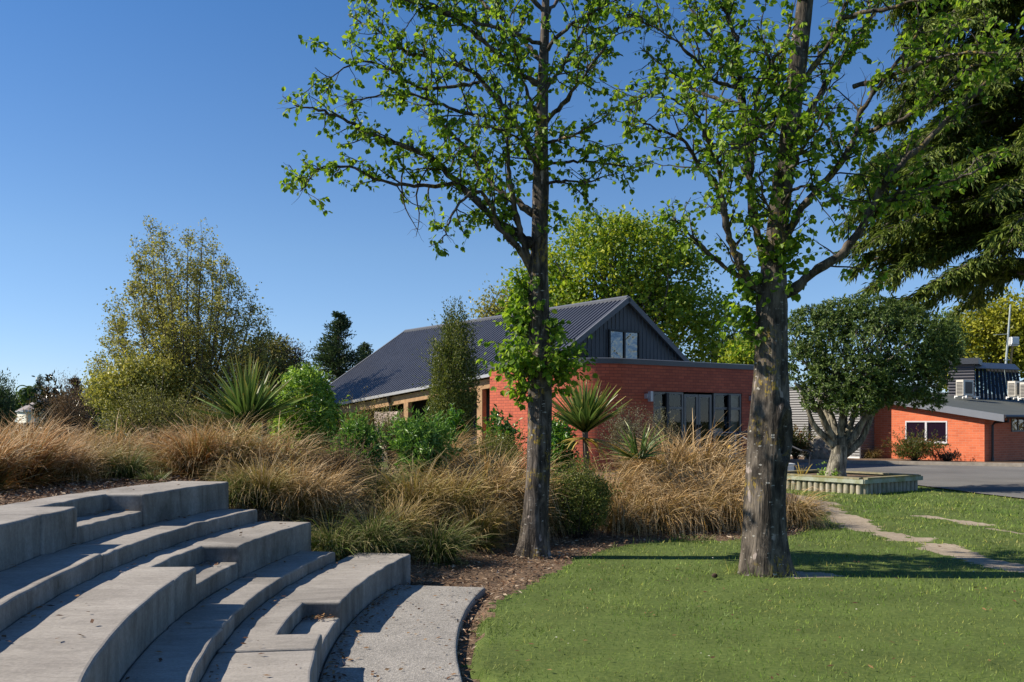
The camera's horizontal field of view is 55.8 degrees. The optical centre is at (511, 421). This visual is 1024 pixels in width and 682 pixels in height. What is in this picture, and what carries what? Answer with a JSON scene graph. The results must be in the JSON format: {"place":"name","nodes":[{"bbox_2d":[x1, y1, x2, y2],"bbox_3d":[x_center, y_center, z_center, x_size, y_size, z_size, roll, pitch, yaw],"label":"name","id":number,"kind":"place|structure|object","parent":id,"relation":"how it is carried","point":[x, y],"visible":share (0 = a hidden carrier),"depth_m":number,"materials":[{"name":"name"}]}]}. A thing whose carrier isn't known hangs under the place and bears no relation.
{"place":"outdoors","nodes":[
{"label":"outdoors","id":0,"kind":"place"},
{"bbox_2d":[225,423,475,467],"bbox_3d":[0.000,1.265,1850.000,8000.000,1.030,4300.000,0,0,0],"label":"ground","id":1,"kind":"structure","parent":0,"point":[384,465],"depth_m":67.41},
{"bbox_2d":[0,368,26,439],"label":"dark conifer shrub","id":2,"kind":"object","parent":1,"relation":"on","point":[4,404],"visible":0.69,"depth_m":26.00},
{"bbox_2d":[25,369,76,431],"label":"magnolia shrub","id":3,"kind":"object","parent":1,"relation":"on","point":[37,399],"visible":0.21,"depth_m":24.33,"materials":[{"name":"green plant"}]},
{"bbox_2d":[30,368,99,441],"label":"dry shrub","id":4,"kind":"object","parent":1,"relation":"on","point":[72,412],"visible":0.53,"depth_m":20.92,"materials":[{"name":"plant"}]},
{"bbox_2d":[0,481,228,571],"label":"concrete bench","id":5,"kind":"object","parent":1,"relation":"on","point":[31,529],"visible":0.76,"depth_m":8.38,"materials":[{"name":"concrete"}]},
{"bbox_2d":[0,509,256,631],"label":"concrete step","id":6,"kind":"object","parent":1,"relation":"on","point":[29,586],"visible":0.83,"depth_m":7.01,"materials":[{"name":"concrete"}]},
{"bbox_2d":[72,348,202,420],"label":"yellow olive tree","id":7,"kind":"object","parent":1,"relation":"on","point":[134,371],"visible":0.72,"depth_m":41.56,"materials":[{"name":"green plant"}]},
{"bbox_2d":[0,521,310,681],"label":"concrete bench","id":8,"kind":"object","parent":1,"relation":"on","point":[138,607],"visible":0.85,"depth_m":6.00,"materials":[{"name":"concrete"}]},
{"bbox_2d":[79,215,281,434],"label":"multistem tree","id":9,"kind":"object","parent":1,"relation":"on","point":[169,331],"visible":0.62,"depth_m":44.05,"materials":[{"name":"green plant"}]},
{"bbox_2d":[121,551,334,681],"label":"concrete step","id":10,"kind":"object","parent":1,"relation":"on","point":[188,653],"visible":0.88,"depth_m":6.67,"materials":[{"name":"concrete"}]},
{"bbox_2d":[221,329,304,449],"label":"olive bush tree","id":11,"kind":"object","parent":1,"relation":"on","point":[275,348],"visible":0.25,"depth_m":49.62,"materials":[{"name":"green plant"}]},
{"bbox_2d":[270,333,312,437],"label":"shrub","id":12,"kind":"object","parent":1,"relation":"on","point":[297,356],"visible":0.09,"depth_m":57.78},
{"bbox_2d":[200,552,410,681],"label":"concrete bench","id":13,"kind":"object","parent":1,"relation":"on","point":[343,592],"visible":0.95,"depth_m":7.46,"materials":[{"name":"concrete"}]},
{"bbox_2d":[305,311,366,382],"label":"cypress tree","id":14,"kind":"object","parent":1,"relation":"on","point":[334,358],"visible":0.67,"depth_m":53.66,"materials":[{"name":"plant"}]},
{"bbox_2d":[460,272,516,319],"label":"sparse tree","id":15,"kind":"object","parent":1,"relation":"on","point":[486,310],"visible":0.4,"depth_m":65.80,"materials":[{"name":"green plant"}]},
{"bbox_2d":[305,295,697,463],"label":"barn","id":16,"kind":"structure","parent":1,"relation":"on","point":[626,326],"depth_m":39.80,"materials":[{"name":"grey metal"}]},
{"bbox_2d":[608,329,639,358],"bbox_3d":[4.277,-2.815,36.874,1.577,1.297,0.644,0,0,-36],"label":"window","id":17,"kind":"structure","parent":16,"relation":"in","point":[621,343],"depth_m":36.82,"materials":[{"name":"blue glass"}]},
{"bbox_2d":[489,198,739,362],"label":"plane tree","id":18,"kind":"object","parent":1,"relation":"on","point":[656,299],"visible":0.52,"depth_m":59.53,"materials":[{"name":"green plant"}]},
{"bbox_2d":[488,358,753,471],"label":"brick building","id":19,"kind":"structure","parent":1,"relation":"on","point":[720,388],"depth_m":34.69,"materials":[{"name":"red brick"}]},
{"bbox_2d":[653,392,682,454],"bbox_3d":[5.536,0.110,34.213,1.502,2.280,0.150,0,0,-36],"label":"window","id":20,"kind":"structure","parent":19,"relation":"in","point":[667,407],"depth_m":34.12,"materials":[{"name":"black metal"}]},
{"bbox_2d":[683,394,698,451],"bbox_3d":[6.468,0.130,34.892,0.716,2.200,0.140,0,0,-36],"label":"door","id":21,"kind":"structure","parent":19,"relation":"in","point":[684,395],"depth_m":34.93,"materials":[{"name":"black metal"}]},
{"bbox_2d":[698,394,711,450],"bbox_3d":[7.055,0.130,35.316,0.688,2.200,0.140,0,0,-36],"label":"door","id":22,"kind":"structure","parent":19,"relation":"in","point":[699,395],"depth_m":35.36,"materials":[{"name":"black metal"}]},
{"bbox_2d":[712,393,740,454],"bbox_3d":[8.040,0.110,36.022,1.502,2.280,0.150,0,0,-36],"label":"window","id":23,"kind":"structure","parent":19,"relation":"in","point":[728,408],"depth_m":35.99,"materials":[{"name":"black metal"}]},
{"bbox_2d":[717,332,754,364],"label":"green tree","id":24,"kind":"object","parent":1,"relation":"on","point":[733,358],"visible":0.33,"depth_m":54.55,"materials":[{"name":"green plant"}]},
{"bbox_2d":[789,386,913,457],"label":"corrugated block","id":25,"kind":"structure","parent":1,"relation":"on","point":[800,420],"depth_m":45.08,"materials":[{"name":"grey metal"}]},
{"bbox_2d":[789,459,1023,466],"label":"kerb","id":26,"kind":"structure","parent":1,"relation":"on","point":[919,463],"depth_m":38.12,"materials":[{"name":"concrete"}]},
{"bbox_2d":[874,392,1023,461],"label":"orange brick building","id":27,"kind":"structure","parent":1,"relation":"on","point":[983,430],"depth_m":40.97,"materials":[{"name":"brick"}]},
{"bbox_2d":[905,421,947,443],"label":"window","id":28,"kind":"structure","parent":27,"relation":"in","point":[940,426],"depth_m":41.52,"materials":[{"name":"glass"}]},
{"bbox_2d":[948,358,981,397],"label":"roof block","id":29,"kind":"structure","parent":27,"relation":"on","point":[965,369],"depth_m":48.25,"materials":[{"name":"metal"}]},
{"bbox_2d":[954,380,980,398],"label":"air conditioner","id":30,"kind":"object","parent":27,"relation":"on","point":[965,388],"visible":1,"depth_m":46.01,"materials":[{"name":"white paint"}]},
{"bbox_2d":[972,362,1022,399],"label":"clerestory","id":31,"kind":"object","parent":27,"relation":"on","point":[1002,367],"visible":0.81,"depth_m":49.72,"materials":[{"name":"white"}]},
{"bbox_2d":[919,305,979,386],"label":"green tree","id":32,"kind":"object","parent":1,"relation":"on","point":[955,326],"visible":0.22,"depth_m":59.27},
{"bbox_2d":[926,283,1023,393],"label":"yellow tree","id":33,"kind":"object","parent":1,"relation":"on","point":[989,325],"visible":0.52,"depth_m":66.39,"materials":[{"name":"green plant"}]},
{"bbox_2d":[995,304,1018,388],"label":"antenna mast","id":34,"kind":"object","parent":1,"relation":"on","point":[1012,342],"visible":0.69,"depth_m":53.95,"materials":[{"name":"metal"}]},
{"bbox_2d":[319,585,484,681],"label":"path","id":35,"kind":"structure","parent":0,"point":[397,645],"depth_m":7.68,"materials":[{"name":"concrete"}]},
{"bbox_2d":[1,484,479,681],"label":"fallen leaves","id":36,"kind":"object","parent":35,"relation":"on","point":[312,616],"visible":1,"depth_m":7.60,"materials":[{"name":"brown plant"}]},
{"bbox_2d":[0,468,823,681],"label":"mulch bed","id":37,"kind":"object","parent":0,"point":[416,576],"visible":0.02,"depth_m":11.33,"materials":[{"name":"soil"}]},
{"bbox_2d":[0,416,58,493],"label":"tussock","id":38,"kind":"object","parent":37,"relation":"on","point":[6,465],"visible":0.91,"depth_m":9.67,"materials":[{"name":"plant"}]},
{"bbox_2d":[0,403,90,490],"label":"tussock","id":39,"kind":"object","parent":37,"relation":"on","point":[40,468],"visible":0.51,"depth_m":10.36,"materials":[{"name":"plant"}]},
{"bbox_2d":[0,408,99,448],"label":"tussock","id":40,"kind":"object","parent":37,"relation":"on","point":[43,429],"visible":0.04,"depth_m":12.55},
{"bbox_2d":[3,421,110,485],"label":"tussock","id":41,"kind":"object","parent":37,"relation":"on","point":[64,469],"visible":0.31,"depth_m":10.88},
{"bbox_2d":[30,428,127,485],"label":"tussock","id":42,"kind":"object","parent":37,"relation":"on","point":[88,469],"visible":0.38,"depth_m":11.12,"materials":[{"name":"plant"}]},
{"bbox_2d":[64,426,151,481],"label":"tussock","id":43,"kind":"object","parent":37,"relation":"on","point":[113,455],"visible":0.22,"depth_m":11.68,"materials":[{"name":"brown plant"}]},
{"bbox_2d":[63,408,160,459],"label":"tussock","id":44,"kind":"object","parent":37,"relation":"on","point":[118,438],"visible":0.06,"depth_m":13.03,"materials":[{"name":"plant"}]},
{"bbox_2d":[84,433,177,481],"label":"tussock","id":45,"kind":"object","parent":37,"relation":"on","point":[131,472],"visible":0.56,"depth_m":11.78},
{"bbox_2d":[86,369,225,447],"bbox_3d":[-5.367,0.002,14.551,1.940,1.610,2.056,0,0,-42],"label":"wiry shrub","id":46,"kind":"object","parent":37,"relation":"on","point":[136,418],"visible":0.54,"depth_m":14.41,"materials":[{"name":"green plant"}]},
{"bbox_2d":[123,418,221,478],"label":"tussock","id":47,"kind":"object","parent":37,"relation":"on","point":[161,463],"visible":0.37,"depth_m":12.42,"materials":[{"name":"plant"}]},
{"bbox_2d":[128,408,253,480],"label":"tussock","id":48,"kind":"object","parent":37,"relation":"on","point":[190,472],"visible":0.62,"depth_m":12.30,"materials":[{"name":"plant"}]},
{"bbox_2d":[161,386,230,438],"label":"wiry shrub","id":49,"kind":"object","parent":37,"relation":"on","point":[206,419],"visible":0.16,"depth_m":16.18,"materials":[{"name":"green plant"}]},
{"bbox_2d":[137,404,299,481],"bbox_3d":[-3.894,0.438,12.688,2.115,1.352,2.045,0,0,42],"label":"tussock","id":50,"kind":"object","parent":37,"relation":"on","point":[235,442],"visible":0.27,"depth_m":12.45,"materials":[{"name":"brown plant"}]},
{"bbox_2d":[198,459,285,508],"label":"tussock","id":51,"kind":"object","parent":37,"relation":"on","point":[233,494],"visible":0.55,"depth_m":11.21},
{"bbox_2d":[184,353,316,443],"bbox_3d":[-4.196,-0.138,15.388,2.078,1.981,2.178,0,0,0],"label":"cabbage tree","id":52,"kind":"object","parent":37,"relation":"on","point":[247,399],"visible":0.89,"depth_m":15.20,"materials":[{"name":"green plant"}]},
{"bbox_2d":[184,410,322,480],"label":"tussock","id":53,"kind":"object","parent":37,"relation":"on","point":[261,451],"visible":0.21,"depth_m":12.54,"materials":[{"name":"plant"}]},
{"bbox_2d":[198,447,321,521],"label":"tussock","id":54,"kind":"object","parent":37,"relation":"on","point":[279,486],"visible":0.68,"depth_m":11.31,"materials":[{"name":"brown plant"}]},
{"bbox_2d":[211,416,347,486],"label":"tussock","id":55,"kind":"object","parent":37,"relation":"on","point":[285,453],"visible":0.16,"depth_m":12.65,"materials":[{"name":"plant"}]},
{"bbox_2d":[221,447,352,527],"bbox_3d":[-2.736,0.845,11.750,1.813,1.120,1.737,0,0,-6],"label":"tussock","id":56,"kind":"object","parent":37,"relation":"on","point":[302,500],"visible":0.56,"depth_m":11.53,"materials":[{"name":"plant"}]},
{"bbox_2d":[264,358,349,467],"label":"rounded shrub","id":57,"kind":"object","parent":37,"relation":"on","point":[325,407],"visible":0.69,"depth_m":16.10,"materials":[{"name":"green plant"}]},
{"bbox_2d":[255,448,384,529],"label":"tussock","id":58,"kind":"object","parent":37,"relation":"on","point":[338,501],"visible":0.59,"depth_m":11.71,"materials":[{"name":"plant"}]},
{"bbox_2d":[284,499,388,561],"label":"tussock","id":59,"kind":"object","parent":37,"relation":"on","point":[321,543],"visible":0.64,"depth_m":10.84,"materials":[{"name":"plant"}]},
{"bbox_2d":[304,425,387,504],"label":"wiry shrub","id":60,"kind":"object","parent":37,"relation":"on","point":[350,462],"visible":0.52,"depth_m":13.10,"materials":[{"name":"plant"}]},
{"bbox_2d":[323,406,391,476],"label":"hebe shrub","id":61,"kind":"object","parent":37,"relation":"on","point":[370,436],"visible":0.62,"depth_m":14.38,"materials":[{"name":"green plant"}]},
{"bbox_2d":[334,386,398,446],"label":"wiry shrub","id":62,"kind":"object","parent":37,"relation":"on","point":[369,415],"visible":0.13,"depth_m":17.97,"materials":[{"name":"green plant"}]},
{"bbox_2d":[315,499,434,559],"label":"tussock","id":63,"kind":"object","parent":37,"relation":"on","point":[379,539],"visible":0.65,"depth_m":11.10,"materials":[{"name":"plant"}]},
{"bbox_2d":[335,443,438,516],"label":"tussock","id":64,"kind":"object","parent":37,"relation":"on","point":[374,496],"visible":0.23,"depth_m":13.07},
{"bbox_2d":[334,486,453,560],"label":"tussock","id":65,"kind":"object","parent":37,"relation":"on","point":[407,519],"visible":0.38,"depth_m":11.84,"materials":[{"name":"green plant"}]},
{"bbox_2d":[372,401,417,471],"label":"wiry shrub","id":66,"kind":"object","parent":37,"relation":"on","point":[387,423],"visible":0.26,"depth_m":16.85,"materials":[{"name":"green plant"}]},
{"bbox_2d":[347,447,488,537],"bbox_3d":[-1.383,1.060,13.146,2.214,1.431,2.117,0,0,6],"label":"tussock","id":67,"kind":"object","parent":37,"relation":"on","point":[418,495],"visible":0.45,"depth_m":12.83,"materials":[{"name":"brown plant"}]},
{"bbox_2d":[381,406,465,485],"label":"hebe shrub","id":68,"kind":"object","parent":37,"relation":"on","point":[425,438],"visible":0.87,"depth_m":14.11,"materials":[{"name":"green plant"}]},
{"bbox_2d":[383,416,499,482],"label":"tussock","id":69,"kind":"object","parent":37,"relation":"on","point":[461,453],"visible":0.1,"depth_m":15.39,"materials":[{"name":"plant"}]},
{"bbox_2d":[391,495,498,572],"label":"tussock","id":70,"kind":"object","parent":37,"relation":"on","point":[448,549],"visible":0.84,"depth_m":11.65,"materials":[{"name":"plant"}]},
{"bbox_2d":[375,448,523,534],"bbox_3d":[-0.977,1.090,13.341,2.428,1.553,2.348,0,0,18],"label":"tussock","id":71,"kind":"object","parent":37,"relation":"on","point":[469,487],"visible":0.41,"depth_m":13.19,"materials":[{"name":"brown plant"}]},
{"bbox_2d":[410,295,493,460],"bbox_3d":[-1.362,-0.672,22.554,1.939,4.508,2.136,0,0,0],"label":"narrow shrub","id":72,"kind":"object","parent":37,"relation":"on","point":[452,375],"visible":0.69,"depth_m":22.27,"materials":[{"name":"green plant"}]},
{"bbox_2d":[430,403,479,462],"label":"glossy shrub","id":73,"kind":"object","parent":37,"relation":"on","point":[455,422],"visible":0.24,"depth_m":18.49,"materials":[{"name":"green plant"}]},
{"bbox_2d":[278,0,664,558],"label":"alder tree","id":74,"kind":"object","parent":37,"relation":"on","point":[541,365],"visible":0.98,"depth_m":12.16,"materials":[{"name":"green plant"}]},
{"bbox_2d":[422,491,521,554],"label":"tussock","id":75,"kind":"object","parent":37,"relation":"on","point":[491,526],"visible":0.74,"depth_m":12.79,"materials":[{"name":"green plant"}]},
{"bbox_2d":[397,436,570,537],"bbox_3d":[-0.495,1.013,14.090,2.761,1.705,2.646,0,0,3],"label":"tussock","id":76,"kind":"object","parent":37,"relation":"on","point":[504,492],"visible":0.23,"depth_m":13.76,"materials":[{"name":"plant"}]},
{"bbox_2d":[458,409,526,480],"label":"wiry shrub","id":77,"kind":"object","parent":37,"relation":"on","point":[485,442],"visible":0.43,"depth_m":15.65,"materials":[{"name":"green plant"}]},
{"bbox_2d":[476,404,526,469],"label":"glossy shrub","id":78,"kind":"object","parent":37,"relation":"on","point":[502,428],"visible":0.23,"depth_m":20.37,"materials":[{"name":"green plant"}]},
{"bbox_2d":[454,444,583,536],"bbox_3d":[-0.056,1.047,14.463,2.632,1.599,2.509,0,0,-6],"label":"tussock","id":79,"kind":"object","parent":37,"relation":"on","point":[522,480],"visible":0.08,"depth_m":14.18,"materials":[{"name":"plant"}]},
{"bbox_2d":[477,486,576,544],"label":"tussock","id":80,"kind":"object","parent":37,"relation":"on","point":[516,522],"visible":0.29,"depth_m":13.56,"materials":[{"name":"plant"}]},
{"bbox_2d":[550,411,581,484],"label":"glossy shrub","id":81,"kind":"object","parent":37,"relation":"on","point":[559,434],"visible":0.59,"depth_m":17.12,"materials":[{"name":"green plant"}]},
{"bbox_2d":[549,448,625,539],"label":"dense shrub","id":82,"kind":"object","parent":37,"relation":"on","point":[584,499],"visible":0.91,"depth_m":14.13,"materials":[{"name":"green plant"}]},
{"bbox_2d":[552,371,631,473],"bbox_3d":[1.251,0.263,16.643,1.641,2.277,1.752,0,0,34],"label":"cabbage tree","id":83,"kind":"object","parent":37,"relation":"on","point":[584,416],"visible":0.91,"depth_m":16.41,"materials":[{"name":"green plant"}]},
{"bbox_2d":[559,445,676,512],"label":"tussock","id":84,"kind":"object","parent":37,"relation":"on","point":[631,479],"visible":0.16,"depth_m":15.66,"materials":[{"name":"plant"}]},
{"bbox_2d":[593,401,657,476],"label":"grey shrub","id":85,"kind":"object","parent":37,"relation":"on","point":[616,434],"visible":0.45,"depth_m":19.52,"materials":[{"name":"green plant"}]},
{"bbox_2d":[581,472,682,538],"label":"tussock","id":86,"kind":"object","parent":37,"relation":"on","point":[617,521],"visible":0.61,"depth_m":14.80,"materials":[{"name":"plant"}]},
{"bbox_2d":[598,417,669,465],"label":"flax plant","id":87,"kind":"object","parent":37,"relation":"on","point":[633,448],"visible":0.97,"depth_m":17.18,"materials":[{"name":"green plant"}]},
{"bbox_2d":[585,450,693,526],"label":"tussock","id":88,"kind":"object","parent":37,"relation":"on","point":[621,477],"visible":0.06,"depth_m":15.82,"materials":[{"name":"plant"}]},
{"bbox_2d":[638,403,684,461],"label":"grey shrub","id":89,"kind":"object","parent":37,"relation":"on","point":[657,430],"visible":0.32,"depth_m":20.41,"materials":[{"name":"green plant"}]},
{"bbox_2d":[591,417,740,487],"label":"tussock","id":90,"kind":"object","parent":37,"relation":"on","point":[654,464],"visible":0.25,"depth_m":18.08,"materials":[{"name":"plant"}]},
{"bbox_2d":[609,471,729,538],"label":"tussock","id":91,"kind":"object","parent":37,"relation":"on","point":[667,520],"visible":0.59,"depth_m":14.90,"materials":[{"name":"plant"}]},
{"bbox_2d":[613,454,745,526],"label":"tussock","id":92,"kind":"object","parent":37,"relation":"on","point":[659,479],"visible":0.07,"depth_m":16.11,"materials":[{"name":"plant"}]},
{"bbox_2d":[614,411,747,483],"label":"tussock","id":93,"kind":"object","parent":37,"relation":"on","point":[720,454],"visible":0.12,"depth_m":18.18,"materials":[{"name":"plant"}]},
{"bbox_2d":[633,462,743,536],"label":"tussock","id":94,"kind":"object","parent":37,"relation":"on","point":[701,517],"visible":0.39,"depth_m":15.19,"materials":[{"name":"plant"}]},
{"bbox_2d":[645,449,745,505],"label":"tussock","id":95,"kind":"object","parent":37,"relation":"on","point":[710,483],"visible":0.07,"depth_m":16.28,"materials":[{"name":"plant"}]},
{"bbox_2d":[671,470,801,534],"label":"tussock","id":96,"kind":"object","parent":37,"relation":"on","point":[740,522],"visible":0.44,"depth_m":15.29,"materials":[{"name":"plant"}]},
{"bbox_2d":[739,476,850,528],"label":"tussock","id":97,"kind":"object","parent":37,"relation":"on","point":[812,515],"visible":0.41,"depth_m":15.86,"materials":[{"name":"plant"}]},
{"bbox_2d":[0,0,1023,421],"label":"sky","id":98,"kind":"structure","parent":0,"point":[114,114],"materials":[{"name":"blue"}]},
{"bbox_2d":[461,471,1023,681],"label":"lawn","id":99,"kind":"structure","parent":0,"point":[708,670],"depth_m":8.72,"materials":[{"name":"plant"}]},
{"bbox_2d":[592,0,1023,577],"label":"alder tree","id":100,"kind":"object","parent":99,"relation":"on","point":[764,542],"visible":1,"depth_m":10.77,"materials":[{"name":"green plant"}]},
{"bbox_2d":[786,469,922,494],"bbox_3d":[8.460,1.601,25.017,2.607,0.499,3.379,0,0,-34],"label":"log planter","id":101,"kind":"object","parent":99,"relation":"on","point":[862,482],"visible":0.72,"depth_m":23.90,"materials":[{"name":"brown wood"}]},
{"bbox_2d":[788,291,962,476],"bbox_3d":[9.197,-0.868,24.761,3.889,4.882,3.964,0,0,39],"label":"round evergreen","id":102,"kind":"object","parent":101,"relation":"in","point":[873,387],"visible":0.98,"depth_m":24.24,"materials":[{"name":"green plant"}]},
{"bbox_2d":[832,0,1023,336],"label":"cedar tree","id":103,"kind":"object","parent":99,"relation":"on","point":[987,211],"visible":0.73,"depth_m":26.96,"materials":[{"name":"plant"}]},
{"bbox_2d":[780,495,1023,578],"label":"worn track","id":104,"kind":"structure","parent":0,"point":[856,523],"depth_m":14.06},
{"bbox_2d":[789,462,1023,497],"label":"road","id":105,"kind":"structure","parent":0,"point":[1000,481],"depth_m":30.58,"materials":[{"name":"asphalt"}]},
{"bbox_2d":[790,456,1023,462],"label":"garden strip","id":106,"kind":"object","parent":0,"point":[890,459],"visible":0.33,"depth_m":40.75,"materials":[{"name":"soil"}]},
{"bbox_2d":[791,424,815,458],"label":"roadside shrub","id":107,"kind":"object","parent":106,"relation":"on","point":[799,443],"visible":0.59,"depth_m":41.17,"materials":[{"name":"green plant"}]},
{"bbox_2d":[803,435,830,459],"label":"boulder","id":108,"kind":"object","parent":106,"relation":"on","point":[819,448],"visible":0.48,"depth_m":41.58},
{"bbox_2d":[880,424,950,460],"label":"roadside shrub","id":109,"kind":"object","parent":106,"relation":"on","point":[916,448],"visible":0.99,"depth_m":39.88,"materials":[{"name":"green plant"}]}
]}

